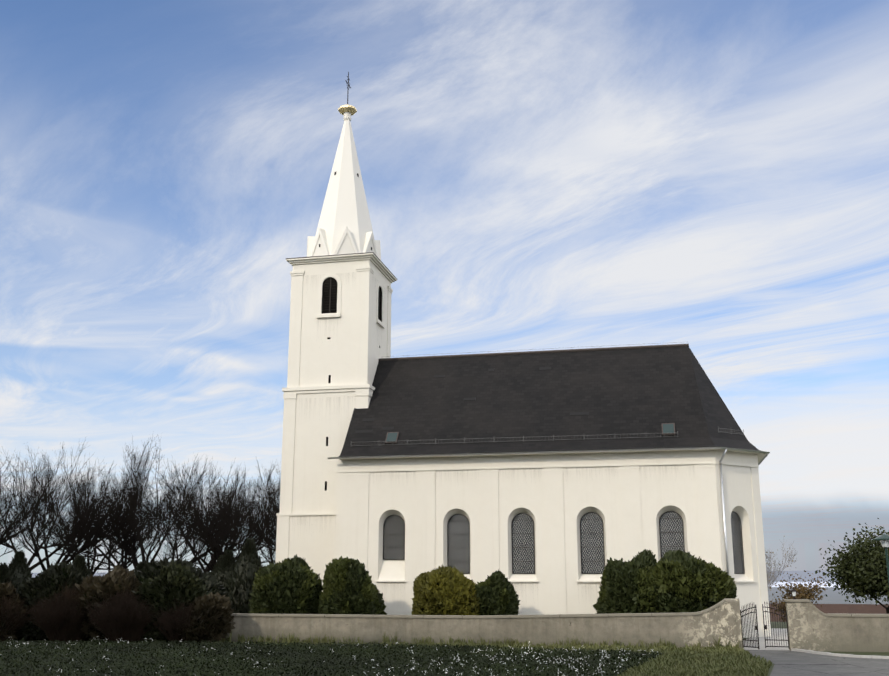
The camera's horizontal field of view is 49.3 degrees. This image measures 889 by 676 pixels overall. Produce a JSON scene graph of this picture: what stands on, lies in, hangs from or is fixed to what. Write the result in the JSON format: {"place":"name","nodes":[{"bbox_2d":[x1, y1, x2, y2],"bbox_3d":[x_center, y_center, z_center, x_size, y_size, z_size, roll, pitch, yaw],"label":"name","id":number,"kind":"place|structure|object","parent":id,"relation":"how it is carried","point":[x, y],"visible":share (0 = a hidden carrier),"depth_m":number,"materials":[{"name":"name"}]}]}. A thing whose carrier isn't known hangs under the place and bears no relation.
{"place":"outdoors","nodes":[
{"label":"outdoors","id":0,"kind":"place"},
{"bbox_2d":[0,570,888,675],"bbox_3d":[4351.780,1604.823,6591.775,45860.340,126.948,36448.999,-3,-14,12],"label":"ground","id":1,"kind":"structure","parent":0,"point":[833,597],"depth_m":2443.89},
{"bbox_2d":[0,581,28,641],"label":"shrub","id":2,"kind":"object","parent":1,"relation":"on","point":[6,588],"visible":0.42,"depth_m":38.92,"materials":[{"name":"black plant"}]},
{"bbox_2d":[16,561,87,640],"bbox_3d":[-16.278,10.966,40.256,4.024,3.295,3.100,-3,-14,12],"label":"shrub","id":3,"kind":"object","parent":1,"relation":"on","point":[52,579],"visible":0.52,"depth_m":39.37,"materials":[{"name":"green plant"}]},
{"bbox_2d":[0,582,198,645],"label":"bushes","id":4,"kind":"object","parent":1,"relation":"on","point":[63,620],"visible":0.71,"depth_m":37.82,"materials":[{"name":"plant"}]},
{"bbox_2d":[71,565,142,641],"bbox_3d":[-13.569,10.854,39.520,3.539,3.151,3.096,-3,-14,12],"label":"shrub","id":5,"kind":"object","parent":1,"relation":"on","point":[99,587],"visible":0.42,"depth_m":38.79,"materials":[{"name":"black plant"}]},
{"bbox_2d":[0,537,263,639],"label":"bushes","id":6,"kind":"object","parent":1,"relation":"on","point":[233,574],"visible":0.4,"depth_m":46.31,"materials":[{"name":"green plant"}]},
{"bbox_2d":[0,434,280,574],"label":"bare trees","id":7,"kind":"object","parent":1,"relation":"on","point":[223,523],"visible":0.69,"depth_m":66.96,"materials":[{"name":"brown plant"}]},
{"bbox_2d":[132,561,209,641],"bbox_3d":[-11.037,10.664,39.081,3.083,3.325,2.753,-3,-14,12],"label":"shrub","id":8,"kind":"object","parent":1,"relation":"on","point":[168,585],"visible":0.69,"depth_m":38.35,"materials":[{"name":"green plant"}]},
{"bbox_2d":[133,557,226,596],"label":"shrub","id":9,"kind":"object","parent":1,"relation":"on","point":[151,571],"visible":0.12,"depth_m":42.44,"materials":[{"name":"green plant"}]},
{"bbox_2d":[174,592,234,642],"bbox_3d":[-9.505,11.022,38.135,2.458,1.945,2.202,-3,-14,12],"label":"shrub","id":10,"kind":"object","parent":1,"relation":"on","point":[215,617],"visible":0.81,"depth_m":37.53,"materials":[{"name":"black plant"}]},
{"bbox_2d":[248,554,322,613],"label":"bush","id":11,"kind":"object","parent":1,"relation":"on","point":[293,585],"visible":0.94,"depth_m":41.91,"materials":[{"name":"green plant"}]},
{"bbox_2d":[0,637,658,675],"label":"field flowers","id":12,"kind":"object","parent":1,"relation":"on","point":[431,659],"visible":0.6,"depth_m":28.43,"materials":[{"name":"white plant"}]},
{"bbox_2d":[0,638,664,675],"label":"field crop","id":13,"kind":"object","parent":1,"relation":"on","point":[36,657],"visible":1,"depth_m":28.95,"materials":[{"name":"green plant"}]},
{"bbox_2d":[318,556,386,614],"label":"bush","id":14,"kind":"object","parent":1,"relation":"on","point":[349,586],"visible":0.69,"depth_m":41.50,"materials":[{"name":"green plant"}]},
{"bbox_2d":[411,564,481,615],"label":"bush","id":15,"kind":"object","parent":1,"relation":"on","point":[443,590],"visible":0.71,"depth_m":40.36,"materials":[{"name":"green plant"}]},
{"bbox_2d":[20,598,888,651],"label":"boundary wall","id":16,"kind":"structure","parent":1,"relation":"on","point":[811,626],"depth_m":36.32,"materials":[{"name":"grey concrete"}]},
{"bbox_2d":[740,603,759,648],"bbox_3d":[11.054,10.399,35.096,0.040,1.658,0.832,7,-15,-25],"label":"gate leaf","id":17,"kind":"object","parent":16,"relation":"attached to","point":[756,621],"visible":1,"depth_m":35.05,"materials":[{"name":"black metal"}]},
{"bbox_2d":[762,601,789,648],"bbox_3d":[12.064,10.440,35.264,0.832,1.658,0.040,-6,-15,22],"label":"gate leaf","id":18,"kind":"object","parent":16,"relation":"attached to","point":[765,626],"visible":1,"depth_m":35.25,"materials":[{"name":"black metal"}]},
{"bbox_2d":[196,632,771,675],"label":"field grass tufts","id":19,"kind":"object","parent":1,"relation":"on","point":[686,660],"visible":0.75,"depth_m":32.47,"materials":[{"name":"green plant"}]},
{"bbox_2d":[474,570,519,614],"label":"bush","id":20,"kind":"object","parent":1,"relation":"on","point":[496,593],"visible":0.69,"depth_m":40.56,"materials":[{"name":"green plant"}]},
{"bbox_2d":[593,549,659,613],"bbox_3d":[7.640,10.521,39.675,3.197,3.682,3.230,-3,-14,12],"label":"bush","id":21,"kind":"object","parent":1,"relation":"on","point":[627,587],"visible":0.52,"depth_m":38.95,"materials":[{"name":"green plant"}]},
{"bbox_2d":[651,549,736,612],"bbox_3d":[9.924,10.320,38.906,3.707,3.648,3.802,-3,-14,12],"label":"bush","id":22,"kind":"object","parent":1,"relation":"on","point":[687,582],"visible":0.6,"depth_m":37.83,"materials":[{"name":"green plant"}]},
{"bbox_2d":[765,536,797,590],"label":"birch tree","id":23,"kind":"object","parent":1,"relation":"on","point":[768,573],"visible":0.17,"depth_m":74.38,"materials":[{"name":"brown plant"}]},
{"bbox_2d":[769,565,833,621],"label":"bush","id":24,"kind":"object","parent":1,"relation":"on","point":[802,592],"visible":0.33,"depth_m":78.16,"materials":[{"name":"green plant"}]},
{"bbox_2d":[815,518,888,613],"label":"dense tree","id":25,"kind":"object","parent":1,"relation":"on","point":[860,569],"visible":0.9,"depth_m":60.92,"materials":[{"name":"green plant"}]},
{"bbox_2d":[873,534,888,584],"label":"street lamp","id":26,"kind":"object","parent":1,"relation":"on","point":[883,539],"visible":1,"depth_m":32.52,"materials":[{"name":"teal metal"}]},
{"bbox_2d":[0,0,888,572],"label":"sky","id":27,"kind":"structure","parent":0,"point":[709,176],"materials":[{"name":"blue"}]},
{"bbox_2d":[275,72,770,637],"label":"church","id":28,"kind":"structure","parent":0,"point":[551,480],"depth_m":45.96,"materials":[{"name":"white paint"}]},
{"bbox_2d":[743,628,788,649],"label":"churchyard path","id":29,"kind":"structure","parent":0,"point":[769,643],"depth_m":38.86,"materials":[{"name":"grey concrete"}]},
{"bbox_2d":[790,588,796,598],"bbox_3d":[12.746,9.318,35.313,0.212,0.420,0.212,-3,-14,12],"label":"lantern","id":30,"kind":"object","parent":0,"point":[793,591],"depth_m":35.25,"materials":[{"name":"white glass"}]},
{"bbox_2d":[745,648,888,675],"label":"road asphalt","id":31,"kind":"structure","parent":0,"point":[797,662],"depth_m":29.61,"materials":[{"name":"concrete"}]},
{"bbox_2d":[769,603,888,621],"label":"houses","id":32,"kind":"structure","parent":0,"point":[855,608],"depth_m":84.28,"materials":[{"name":"brown"}]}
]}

